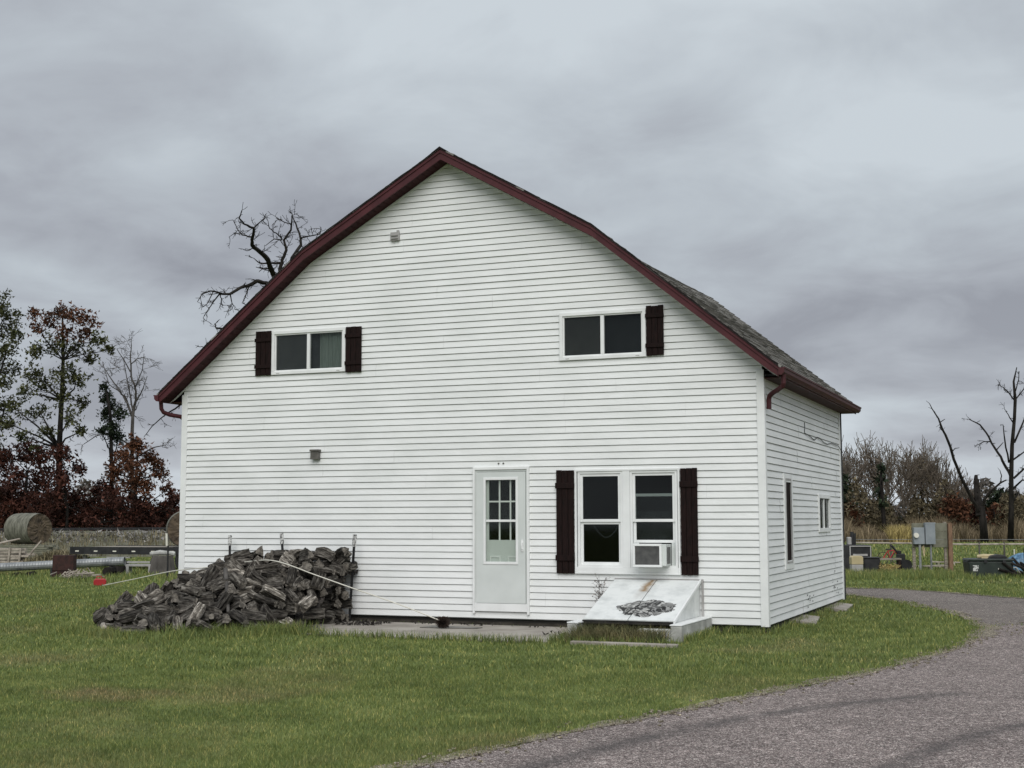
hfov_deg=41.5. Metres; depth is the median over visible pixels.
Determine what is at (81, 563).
culvert pipe
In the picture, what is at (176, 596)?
split log
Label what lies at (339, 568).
split log
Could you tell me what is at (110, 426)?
cedar tree
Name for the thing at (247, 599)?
split log
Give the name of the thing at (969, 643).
loose gravel
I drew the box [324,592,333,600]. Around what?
split log
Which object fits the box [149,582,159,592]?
split log
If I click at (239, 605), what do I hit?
split log
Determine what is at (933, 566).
plank
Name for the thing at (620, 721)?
drive shoulder
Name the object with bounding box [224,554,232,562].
split log
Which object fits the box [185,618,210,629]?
split log
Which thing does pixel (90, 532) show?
ballast
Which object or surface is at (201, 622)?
split log
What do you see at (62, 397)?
oak tree
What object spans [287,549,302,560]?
split log
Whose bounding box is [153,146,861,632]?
farmhouse
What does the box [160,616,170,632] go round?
split log
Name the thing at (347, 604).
split log
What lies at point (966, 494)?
bare tree
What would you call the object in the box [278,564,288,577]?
split log
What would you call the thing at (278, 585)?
split log
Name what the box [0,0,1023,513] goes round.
sky
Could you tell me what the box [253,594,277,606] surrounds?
split log
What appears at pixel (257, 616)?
split log
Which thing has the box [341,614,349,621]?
split log
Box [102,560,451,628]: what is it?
chimney brush
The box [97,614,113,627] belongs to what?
split log
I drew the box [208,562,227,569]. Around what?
split log
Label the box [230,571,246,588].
split log
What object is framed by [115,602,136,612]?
split log
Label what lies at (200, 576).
split log
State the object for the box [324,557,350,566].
split log
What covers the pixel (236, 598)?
split log
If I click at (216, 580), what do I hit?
split log
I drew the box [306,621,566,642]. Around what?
patio
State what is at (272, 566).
split log
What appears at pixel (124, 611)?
split log
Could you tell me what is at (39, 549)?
lumber stack
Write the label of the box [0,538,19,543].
pole
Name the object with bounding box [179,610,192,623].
split log
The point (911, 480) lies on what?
bare tree
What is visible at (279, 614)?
split log
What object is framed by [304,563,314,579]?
split log
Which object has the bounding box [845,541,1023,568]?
pasture grass
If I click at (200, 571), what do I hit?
split log
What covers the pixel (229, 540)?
fence post
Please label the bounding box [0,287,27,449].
oak tree
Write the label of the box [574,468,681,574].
window
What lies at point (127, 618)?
split log
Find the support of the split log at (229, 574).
on the split log
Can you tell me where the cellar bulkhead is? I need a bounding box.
[567,578,711,642]
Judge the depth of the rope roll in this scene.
37.78 m
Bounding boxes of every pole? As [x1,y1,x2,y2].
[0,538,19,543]
[26,541,41,558]
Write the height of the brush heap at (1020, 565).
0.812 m
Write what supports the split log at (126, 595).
on the split log
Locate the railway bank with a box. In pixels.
[0,530,176,557]
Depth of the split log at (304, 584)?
20.78 m
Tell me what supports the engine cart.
on the ground at (345, 707)
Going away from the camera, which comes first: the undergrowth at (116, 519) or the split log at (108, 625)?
the split log at (108, 625)
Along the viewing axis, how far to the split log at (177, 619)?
19.35 m
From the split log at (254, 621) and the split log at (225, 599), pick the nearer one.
the split log at (254, 621)
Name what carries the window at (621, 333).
in the farmhouse
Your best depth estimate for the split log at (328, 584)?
21.00 m
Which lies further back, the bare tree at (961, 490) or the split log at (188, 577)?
the bare tree at (961, 490)
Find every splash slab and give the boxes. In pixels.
[789,614,819,624]
[824,602,852,611]
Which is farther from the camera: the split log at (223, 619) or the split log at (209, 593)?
the split log at (209, 593)
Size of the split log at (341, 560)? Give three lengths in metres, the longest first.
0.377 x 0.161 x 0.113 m
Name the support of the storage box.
on the ground at (345, 707)
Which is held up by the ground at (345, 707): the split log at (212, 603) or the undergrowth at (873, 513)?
the undergrowth at (873, 513)
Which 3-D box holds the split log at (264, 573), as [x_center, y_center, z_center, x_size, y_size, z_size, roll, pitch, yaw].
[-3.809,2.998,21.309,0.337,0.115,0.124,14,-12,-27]
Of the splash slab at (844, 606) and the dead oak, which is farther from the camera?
the dead oak
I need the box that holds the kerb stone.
[570,640,677,647]
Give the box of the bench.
[880,558,901,569]
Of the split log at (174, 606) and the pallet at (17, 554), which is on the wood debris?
the split log at (174, 606)
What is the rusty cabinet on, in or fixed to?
on the ground at (345, 707)
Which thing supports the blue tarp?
on the ground at (345, 707)
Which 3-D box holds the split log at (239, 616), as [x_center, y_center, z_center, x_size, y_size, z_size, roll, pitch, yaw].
[-3.923,3.359,19.433,0.388,0.152,0.176,20,40,37]
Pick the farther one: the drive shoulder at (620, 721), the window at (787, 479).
the window at (787, 479)
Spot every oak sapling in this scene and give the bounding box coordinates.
[0,437,71,531]
[36,442,94,530]
[71,433,179,530]
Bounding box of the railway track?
[0,527,165,530]
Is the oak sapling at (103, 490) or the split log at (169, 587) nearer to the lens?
the split log at (169, 587)
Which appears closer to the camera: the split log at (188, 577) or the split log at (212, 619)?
the split log at (212, 619)
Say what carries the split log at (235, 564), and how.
on the split log
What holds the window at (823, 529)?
in the farmhouse
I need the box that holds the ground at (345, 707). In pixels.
[0,524,1023,767]
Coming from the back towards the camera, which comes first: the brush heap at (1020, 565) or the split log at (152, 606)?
the brush heap at (1020, 565)
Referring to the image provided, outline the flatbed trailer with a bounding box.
[70,545,178,568]
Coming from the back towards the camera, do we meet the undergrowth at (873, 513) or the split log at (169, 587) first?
the undergrowth at (873, 513)
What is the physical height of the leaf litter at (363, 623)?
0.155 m
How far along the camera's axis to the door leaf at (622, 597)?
19.38 m
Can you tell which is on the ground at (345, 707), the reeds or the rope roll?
the reeds
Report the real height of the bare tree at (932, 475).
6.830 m
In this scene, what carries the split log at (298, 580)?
on the split log at (291, 596)
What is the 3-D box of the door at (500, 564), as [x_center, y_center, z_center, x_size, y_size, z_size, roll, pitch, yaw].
[-0.169,2.425,21.036,0.827,2.112,0.144,-2,-6,22]
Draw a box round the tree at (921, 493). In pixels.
[905,460,944,510]
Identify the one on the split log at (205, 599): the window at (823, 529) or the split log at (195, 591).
the split log at (195, 591)
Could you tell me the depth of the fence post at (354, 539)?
21.73 m
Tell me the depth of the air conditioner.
19.87 m
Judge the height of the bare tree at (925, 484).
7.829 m
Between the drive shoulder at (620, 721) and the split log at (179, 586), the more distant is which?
the split log at (179, 586)
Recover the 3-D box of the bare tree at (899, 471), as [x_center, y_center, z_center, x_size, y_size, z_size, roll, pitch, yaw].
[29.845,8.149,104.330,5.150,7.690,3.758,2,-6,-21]
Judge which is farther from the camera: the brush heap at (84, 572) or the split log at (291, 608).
the brush heap at (84, 572)
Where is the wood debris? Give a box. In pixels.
[158,570,357,631]
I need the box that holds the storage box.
[962,558,1013,576]
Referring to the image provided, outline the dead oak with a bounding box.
[144,200,324,436]
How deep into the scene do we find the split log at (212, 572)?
20.96 m
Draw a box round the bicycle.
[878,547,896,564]
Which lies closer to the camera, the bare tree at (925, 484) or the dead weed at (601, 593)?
the dead weed at (601, 593)
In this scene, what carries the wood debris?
on the ground at (345, 707)
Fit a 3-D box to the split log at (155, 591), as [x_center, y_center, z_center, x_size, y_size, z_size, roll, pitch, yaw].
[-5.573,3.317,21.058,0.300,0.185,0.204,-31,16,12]
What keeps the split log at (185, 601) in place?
on the split log
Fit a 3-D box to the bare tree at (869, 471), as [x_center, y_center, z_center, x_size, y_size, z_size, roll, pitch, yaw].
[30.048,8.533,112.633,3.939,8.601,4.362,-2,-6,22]
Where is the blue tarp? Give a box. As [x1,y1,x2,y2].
[1009,553,1023,571]
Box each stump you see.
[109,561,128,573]
[147,555,175,574]
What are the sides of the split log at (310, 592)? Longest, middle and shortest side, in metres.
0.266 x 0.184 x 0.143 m
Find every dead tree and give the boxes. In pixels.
[928,402,1006,542]
[963,367,1023,541]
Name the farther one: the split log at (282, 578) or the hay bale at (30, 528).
the hay bale at (30, 528)
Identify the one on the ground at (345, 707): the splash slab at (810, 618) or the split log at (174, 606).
the splash slab at (810, 618)
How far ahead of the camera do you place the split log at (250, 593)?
20.30 m
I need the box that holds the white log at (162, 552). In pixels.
[150,550,175,555]
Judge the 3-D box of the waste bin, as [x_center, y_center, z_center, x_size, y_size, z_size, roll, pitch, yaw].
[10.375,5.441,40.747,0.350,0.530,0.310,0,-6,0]
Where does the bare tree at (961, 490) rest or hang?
on the ground at (345, 707)
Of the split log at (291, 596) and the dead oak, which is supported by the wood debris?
the split log at (291, 596)
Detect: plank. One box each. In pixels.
[922,565,943,569]
[932,561,959,565]
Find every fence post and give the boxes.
[166,533,168,578]
[228,535,231,553]
[280,533,283,549]
[348,534,356,621]
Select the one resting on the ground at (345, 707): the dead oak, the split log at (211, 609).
the dead oak
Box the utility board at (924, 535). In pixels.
[911,522,953,570]
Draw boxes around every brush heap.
[50,568,103,578]
[999,557,1023,575]
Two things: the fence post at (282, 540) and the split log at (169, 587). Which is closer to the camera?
the split log at (169, 587)
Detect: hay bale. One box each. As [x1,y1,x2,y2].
[4,513,51,543]
[166,511,179,545]
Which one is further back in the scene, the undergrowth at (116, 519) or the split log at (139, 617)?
the undergrowth at (116, 519)
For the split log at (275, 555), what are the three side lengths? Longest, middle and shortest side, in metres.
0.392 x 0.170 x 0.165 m
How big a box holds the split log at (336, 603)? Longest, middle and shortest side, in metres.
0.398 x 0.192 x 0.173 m
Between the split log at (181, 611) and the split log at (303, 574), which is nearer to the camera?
the split log at (181, 611)
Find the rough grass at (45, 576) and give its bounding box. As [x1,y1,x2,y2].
[0,567,177,582]
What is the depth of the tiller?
43.12 m
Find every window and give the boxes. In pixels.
[271,327,345,374]
[559,308,645,360]
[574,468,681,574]
[781,473,794,569]
[816,494,830,531]
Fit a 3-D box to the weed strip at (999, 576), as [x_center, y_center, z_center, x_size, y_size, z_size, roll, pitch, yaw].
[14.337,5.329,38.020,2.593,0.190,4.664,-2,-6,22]
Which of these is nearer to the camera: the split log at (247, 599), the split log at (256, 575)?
the split log at (247, 599)
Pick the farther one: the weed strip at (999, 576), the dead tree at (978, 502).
the dead tree at (978, 502)
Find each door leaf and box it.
[583,579,655,620]
[628,580,697,621]
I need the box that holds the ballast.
[0,527,168,542]
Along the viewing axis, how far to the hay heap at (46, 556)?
44.99 m
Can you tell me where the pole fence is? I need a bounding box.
[856,539,1023,562]
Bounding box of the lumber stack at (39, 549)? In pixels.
[0,545,60,558]
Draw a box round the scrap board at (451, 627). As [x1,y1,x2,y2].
[420,625,481,628]
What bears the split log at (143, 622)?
on the ground at (345, 707)
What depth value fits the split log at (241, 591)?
20.53 m
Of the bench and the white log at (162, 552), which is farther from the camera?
the bench
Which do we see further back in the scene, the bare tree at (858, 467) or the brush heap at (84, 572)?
the bare tree at (858, 467)
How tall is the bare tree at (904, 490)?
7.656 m
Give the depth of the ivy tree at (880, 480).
97.92 m
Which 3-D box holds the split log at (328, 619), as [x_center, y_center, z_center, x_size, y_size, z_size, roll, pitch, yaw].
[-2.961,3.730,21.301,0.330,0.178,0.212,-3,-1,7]
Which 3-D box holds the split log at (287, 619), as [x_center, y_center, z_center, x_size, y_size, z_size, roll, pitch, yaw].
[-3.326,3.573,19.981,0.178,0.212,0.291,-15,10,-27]
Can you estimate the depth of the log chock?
39.89 m
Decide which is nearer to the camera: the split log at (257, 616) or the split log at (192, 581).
the split log at (257, 616)
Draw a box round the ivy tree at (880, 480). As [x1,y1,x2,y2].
[872,460,890,532]
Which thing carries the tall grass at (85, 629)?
on the ground at (345, 707)
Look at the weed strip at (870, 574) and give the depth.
37.18 m
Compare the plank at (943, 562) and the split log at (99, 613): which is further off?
the plank at (943, 562)
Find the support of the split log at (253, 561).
on the wood debris
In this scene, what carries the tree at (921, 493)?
on the ground at (345, 707)
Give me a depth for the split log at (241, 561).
21.86 m
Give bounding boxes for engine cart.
[845,532,871,569]
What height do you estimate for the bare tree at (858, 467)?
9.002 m
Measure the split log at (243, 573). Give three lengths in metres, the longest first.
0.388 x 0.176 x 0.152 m
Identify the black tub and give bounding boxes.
[862,557,880,571]
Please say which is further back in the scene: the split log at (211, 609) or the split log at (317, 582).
the split log at (317, 582)
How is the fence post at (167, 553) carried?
on the ground at (345, 707)
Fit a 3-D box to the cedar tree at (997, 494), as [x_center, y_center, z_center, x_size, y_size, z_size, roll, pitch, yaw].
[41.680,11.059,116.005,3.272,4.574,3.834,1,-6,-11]
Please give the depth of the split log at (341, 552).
21.58 m
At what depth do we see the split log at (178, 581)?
21.27 m
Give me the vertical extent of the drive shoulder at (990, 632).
0.001 m
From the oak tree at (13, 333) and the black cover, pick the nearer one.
the black cover
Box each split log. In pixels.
[92,607,110,623]
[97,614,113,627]
[105,623,122,627]
[106,604,117,613]
[111,614,118,622]
[113,590,133,604]
[113,622,121,628]
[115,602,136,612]
[116,608,134,621]
[119,607,146,623]
[119,625,146,633]
[131,599,154,609]
[133,591,148,602]
[134,613,160,631]
[137,619,148,630]
[141,584,149,593]
[142,590,166,603]
[145,610,153,615]
[147,589,164,595]
[147,603,165,609]
[148,612,159,631]
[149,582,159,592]
[154,605,173,617]
[160,581,168,590]
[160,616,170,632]
[163,579,176,591]
[164,590,171,597]
[164,609,175,623]
[165,588,179,604]
[167,602,179,609]
[171,590,187,604]
[172,615,182,631]
[173,578,187,587]
[175,583,185,588]
[177,574,196,580]
[178,596,197,607]
[178,602,196,614]
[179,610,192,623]
[180,585,202,595]
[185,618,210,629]
[186,578,200,585]
[188,602,205,619]
[189,584,205,595]
[193,595,214,604]
[194,568,206,574]
[196,574,203,580]
[196,619,215,630]
[200,565,220,589]
[201,591,215,597]
[201,612,220,620]
[204,564,221,572]
[205,605,222,614]
[207,576,223,588]
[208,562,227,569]
[208,602,225,611]
[208,613,215,625]
[209,579,231,592]
[215,585,237,597]
[215,591,233,612]
[215,614,230,627]
[217,572,230,581]
[218,583,238,597]
[218,593,244,604]
[222,567,246,577]
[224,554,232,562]
[225,559,244,570]
[225,599,246,612]
[227,609,248,626]
[230,548,250,560]
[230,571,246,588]
[230,619,237,625]
[234,558,250,565]
[236,585,253,595]
[240,593,252,608]
[241,609,267,622]
[245,578,261,591]
[246,555,263,576]
[246,601,258,610]
[247,589,262,604]
[248,569,269,584]
[248,620,261,626]
[253,546,263,558]
[253,562,278,573]
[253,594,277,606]
[254,559,266,577]
[259,584,285,601]
[259,603,277,625]
[260,570,281,576]
[262,582,282,589]
[267,575,285,585]
[268,600,285,608]
[269,550,287,560]
[271,609,287,620]
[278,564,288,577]
[279,550,298,567]
[279,617,293,626]
[283,601,300,614]
[284,588,299,602]
[285,567,297,588]
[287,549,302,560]
[291,576,303,590]
[296,588,304,598]
[297,561,314,567]
[297,579,310,590]
[297,595,317,612]
[298,565,310,579]
[299,549,313,562]
[302,559,309,564]
[303,607,324,619]
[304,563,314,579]
[307,589,318,606]
[311,551,325,560]
[311,569,325,590]
[313,558,325,566]
[313,616,334,623]
[314,547,335,561]
[314,566,335,574]
[315,586,327,596]
[320,600,332,611]
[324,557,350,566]
[324,574,337,587]
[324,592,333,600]
[325,610,335,618]
[327,598,341,608]
[329,561,344,575]
[332,586,340,593]
[333,608,346,620]
[335,547,348,559]
[336,550,351,563]
[338,589,348,599]
[339,598,352,609]
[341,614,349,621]
[342,561,357,571]
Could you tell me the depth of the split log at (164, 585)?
21.51 m
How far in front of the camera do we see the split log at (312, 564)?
21.81 m
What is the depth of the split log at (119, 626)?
19.69 m
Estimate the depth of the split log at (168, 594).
21.26 m
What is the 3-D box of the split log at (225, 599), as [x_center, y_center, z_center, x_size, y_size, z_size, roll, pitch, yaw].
[-4.274,3.243,20.048,0.173,0.350,0.192,36,-17,-8]
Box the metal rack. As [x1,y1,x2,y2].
[125,561,150,573]
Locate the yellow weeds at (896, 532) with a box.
[882,524,911,541]
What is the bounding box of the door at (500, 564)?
[476,471,525,603]
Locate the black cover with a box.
[988,554,1007,557]
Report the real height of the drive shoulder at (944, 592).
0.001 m
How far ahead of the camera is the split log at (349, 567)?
21.61 m
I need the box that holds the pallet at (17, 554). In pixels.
[0,547,36,562]
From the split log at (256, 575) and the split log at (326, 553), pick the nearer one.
the split log at (256, 575)
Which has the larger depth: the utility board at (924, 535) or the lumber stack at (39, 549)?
the lumber stack at (39, 549)
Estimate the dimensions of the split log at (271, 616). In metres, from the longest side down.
0.390 x 0.220 x 0.148 m
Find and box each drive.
[415,625,1023,767]
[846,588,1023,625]
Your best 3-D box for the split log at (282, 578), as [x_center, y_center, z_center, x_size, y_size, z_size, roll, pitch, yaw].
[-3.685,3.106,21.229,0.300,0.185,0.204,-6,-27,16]
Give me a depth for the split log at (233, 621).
19.59 m
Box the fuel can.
[93,575,106,585]
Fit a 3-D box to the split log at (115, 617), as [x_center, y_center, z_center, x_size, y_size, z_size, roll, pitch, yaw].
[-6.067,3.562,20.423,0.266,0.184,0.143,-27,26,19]
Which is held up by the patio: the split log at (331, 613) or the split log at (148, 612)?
the split log at (331, 613)
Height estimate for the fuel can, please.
0.265 m
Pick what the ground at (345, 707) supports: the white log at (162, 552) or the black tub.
the black tub
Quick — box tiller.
[890,544,911,569]
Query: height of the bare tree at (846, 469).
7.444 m
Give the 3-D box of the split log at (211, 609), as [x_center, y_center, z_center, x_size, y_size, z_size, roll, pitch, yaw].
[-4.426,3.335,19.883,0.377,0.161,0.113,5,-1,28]
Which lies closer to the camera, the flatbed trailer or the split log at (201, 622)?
the split log at (201, 622)
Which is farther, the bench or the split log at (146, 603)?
the bench
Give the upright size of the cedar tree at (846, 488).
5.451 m
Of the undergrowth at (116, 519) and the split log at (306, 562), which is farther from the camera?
the undergrowth at (116, 519)
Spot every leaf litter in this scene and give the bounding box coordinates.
[335,618,565,634]
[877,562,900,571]
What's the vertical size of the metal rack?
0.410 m
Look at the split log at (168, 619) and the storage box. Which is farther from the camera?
the storage box
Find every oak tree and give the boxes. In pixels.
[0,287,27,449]
[0,300,115,531]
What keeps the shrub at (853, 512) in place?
on the ground at (345, 707)
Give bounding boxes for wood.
[0,477,1023,530]
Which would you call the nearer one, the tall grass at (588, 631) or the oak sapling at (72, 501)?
the tall grass at (588, 631)
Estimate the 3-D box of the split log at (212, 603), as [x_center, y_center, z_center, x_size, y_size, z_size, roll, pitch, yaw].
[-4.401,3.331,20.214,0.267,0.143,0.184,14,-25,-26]
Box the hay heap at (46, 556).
[20,548,90,569]
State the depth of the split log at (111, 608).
20.83 m
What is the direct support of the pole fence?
on the ground at (345, 707)
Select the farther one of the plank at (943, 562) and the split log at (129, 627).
the plank at (943, 562)
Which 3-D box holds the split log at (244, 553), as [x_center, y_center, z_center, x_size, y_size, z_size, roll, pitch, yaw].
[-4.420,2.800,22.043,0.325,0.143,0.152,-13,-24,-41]
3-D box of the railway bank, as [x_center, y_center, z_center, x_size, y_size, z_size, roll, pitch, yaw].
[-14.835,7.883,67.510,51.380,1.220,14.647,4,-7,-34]
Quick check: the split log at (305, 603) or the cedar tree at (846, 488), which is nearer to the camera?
the split log at (305, 603)
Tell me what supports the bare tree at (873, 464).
on the ground at (345, 707)
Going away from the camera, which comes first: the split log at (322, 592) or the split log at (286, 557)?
the split log at (322, 592)
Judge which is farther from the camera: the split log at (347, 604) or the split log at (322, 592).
the split log at (347, 604)
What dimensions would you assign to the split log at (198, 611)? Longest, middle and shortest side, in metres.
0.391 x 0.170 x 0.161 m
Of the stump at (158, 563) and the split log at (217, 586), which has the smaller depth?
the split log at (217, 586)
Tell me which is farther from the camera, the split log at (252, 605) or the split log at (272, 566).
the split log at (272, 566)
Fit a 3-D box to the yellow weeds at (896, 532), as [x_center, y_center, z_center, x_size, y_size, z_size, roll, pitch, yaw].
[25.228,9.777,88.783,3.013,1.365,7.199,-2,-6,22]
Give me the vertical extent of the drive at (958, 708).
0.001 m
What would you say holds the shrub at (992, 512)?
on the ground at (345, 707)
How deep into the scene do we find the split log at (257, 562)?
21.50 m
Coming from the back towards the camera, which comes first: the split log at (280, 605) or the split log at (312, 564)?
the split log at (312, 564)
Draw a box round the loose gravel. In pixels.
[394,593,1023,767]
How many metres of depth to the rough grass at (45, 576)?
37.95 m
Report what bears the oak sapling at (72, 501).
on the ground at (345, 707)
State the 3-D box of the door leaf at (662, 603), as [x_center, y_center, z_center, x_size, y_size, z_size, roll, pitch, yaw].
[2.167,3.070,19.203,0.634,0.500,1.455,-2,-6,22]
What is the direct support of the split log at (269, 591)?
on the split log at (280, 605)
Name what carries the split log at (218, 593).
on the split log
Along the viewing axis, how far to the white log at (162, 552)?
41.23 m
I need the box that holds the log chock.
[102,566,116,575]
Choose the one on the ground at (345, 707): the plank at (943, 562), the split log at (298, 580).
the plank at (943, 562)
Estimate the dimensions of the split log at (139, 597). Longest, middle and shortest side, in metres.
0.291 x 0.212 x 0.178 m
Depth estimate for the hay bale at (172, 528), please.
44.28 m
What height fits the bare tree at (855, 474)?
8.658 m
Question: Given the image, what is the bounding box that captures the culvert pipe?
[0,557,125,571]
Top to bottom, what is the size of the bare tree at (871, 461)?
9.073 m
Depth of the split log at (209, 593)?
20.48 m
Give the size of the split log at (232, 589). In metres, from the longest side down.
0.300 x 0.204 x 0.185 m
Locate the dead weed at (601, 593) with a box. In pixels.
[592,579,606,604]
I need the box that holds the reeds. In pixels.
[844,514,1023,542]
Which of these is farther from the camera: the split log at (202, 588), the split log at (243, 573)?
the split log at (243, 573)
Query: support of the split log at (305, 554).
on the split log at (306, 562)
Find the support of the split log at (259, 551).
on the split log
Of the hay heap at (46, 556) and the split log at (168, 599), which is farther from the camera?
the hay heap at (46, 556)
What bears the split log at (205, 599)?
on the split log
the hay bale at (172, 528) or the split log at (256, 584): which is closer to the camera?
the split log at (256, 584)
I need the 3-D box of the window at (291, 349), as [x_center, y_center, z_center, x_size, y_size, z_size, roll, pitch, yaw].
[-3.394,-0.544,22.718,1.418,0.840,0.146,-2,-6,22]
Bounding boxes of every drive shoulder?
[370,636,976,767]
[846,593,1002,636]
[847,587,1022,597]
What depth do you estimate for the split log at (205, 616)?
19.66 m
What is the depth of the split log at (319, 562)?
21.50 m
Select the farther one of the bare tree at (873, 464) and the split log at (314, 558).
the bare tree at (873, 464)
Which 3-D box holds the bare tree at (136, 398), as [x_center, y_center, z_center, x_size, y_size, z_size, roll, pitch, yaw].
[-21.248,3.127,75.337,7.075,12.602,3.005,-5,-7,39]
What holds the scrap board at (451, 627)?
on the patio
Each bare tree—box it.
[75,328,176,507]
[842,435,869,496]
[842,443,874,506]
[842,448,870,495]
[843,430,891,523]
[851,435,897,511]
[854,432,900,520]
[862,441,933,523]
[870,441,941,517]
[892,435,943,516]
[896,451,930,509]
[905,450,945,511]
[918,447,965,491]
[918,452,961,506]
[943,465,973,519]
[953,475,982,498]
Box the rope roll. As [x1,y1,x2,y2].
[977,554,994,557]
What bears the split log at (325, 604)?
on the split log at (331, 613)
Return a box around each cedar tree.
[91,381,130,527]
[843,473,858,510]
[984,487,1017,517]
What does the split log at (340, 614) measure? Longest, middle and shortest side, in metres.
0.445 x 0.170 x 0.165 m
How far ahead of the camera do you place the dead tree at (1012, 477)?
89.91 m
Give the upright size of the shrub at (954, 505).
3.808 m
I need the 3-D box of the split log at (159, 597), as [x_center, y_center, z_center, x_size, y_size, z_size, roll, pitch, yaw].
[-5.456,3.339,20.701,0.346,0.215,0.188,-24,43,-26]
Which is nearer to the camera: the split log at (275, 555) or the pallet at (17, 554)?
the split log at (275, 555)
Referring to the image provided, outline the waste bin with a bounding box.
[849,556,862,571]
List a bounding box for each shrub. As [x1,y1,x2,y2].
[844,499,864,527]
[937,492,974,526]
[959,497,987,527]
[986,503,1005,528]
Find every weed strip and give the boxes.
[845,567,976,579]
[975,571,1023,579]
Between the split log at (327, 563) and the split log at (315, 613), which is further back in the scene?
the split log at (327, 563)
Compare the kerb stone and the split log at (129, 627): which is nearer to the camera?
the kerb stone
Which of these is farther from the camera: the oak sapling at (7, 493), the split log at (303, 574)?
the oak sapling at (7, 493)
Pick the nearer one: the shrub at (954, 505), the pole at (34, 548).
the pole at (34, 548)
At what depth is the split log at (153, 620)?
19.27 m
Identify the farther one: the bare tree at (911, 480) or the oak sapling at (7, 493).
the bare tree at (911, 480)
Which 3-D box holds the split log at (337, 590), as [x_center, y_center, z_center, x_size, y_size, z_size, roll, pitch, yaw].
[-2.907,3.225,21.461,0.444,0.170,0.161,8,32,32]
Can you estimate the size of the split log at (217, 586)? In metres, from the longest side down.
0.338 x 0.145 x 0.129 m
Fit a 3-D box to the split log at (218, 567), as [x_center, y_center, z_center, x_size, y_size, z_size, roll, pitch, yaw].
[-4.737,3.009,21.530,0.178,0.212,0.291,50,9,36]
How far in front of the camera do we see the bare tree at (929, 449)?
117.77 m
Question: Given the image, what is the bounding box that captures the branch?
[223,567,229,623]
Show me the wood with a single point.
(985, 490)
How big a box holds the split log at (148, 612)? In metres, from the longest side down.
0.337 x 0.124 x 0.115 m
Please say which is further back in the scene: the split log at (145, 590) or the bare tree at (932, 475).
the bare tree at (932, 475)
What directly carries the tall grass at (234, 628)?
on the ground at (345, 707)
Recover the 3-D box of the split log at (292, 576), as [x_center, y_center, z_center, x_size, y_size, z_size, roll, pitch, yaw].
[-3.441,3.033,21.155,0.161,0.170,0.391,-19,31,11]
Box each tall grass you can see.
[43,600,849,646]
[150,619,333,637]
[551,621,674,642]
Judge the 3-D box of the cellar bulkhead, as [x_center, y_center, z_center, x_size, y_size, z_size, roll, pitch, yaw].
[1.838,3.293,19.221,1.645,0.973,1.719,-2,-6,22]
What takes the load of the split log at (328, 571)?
on the split log at (328, 584)
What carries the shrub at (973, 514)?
on the ground at (345, 707)
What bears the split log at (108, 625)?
on the ground at (345, 707)
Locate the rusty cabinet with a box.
[50,555,76,577]
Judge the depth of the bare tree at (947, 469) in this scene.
109.23 m
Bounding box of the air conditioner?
[633,544,671,566]
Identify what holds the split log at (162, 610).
on the split log
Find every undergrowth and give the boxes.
[0,493,169,531]
[843,476,1023,532]

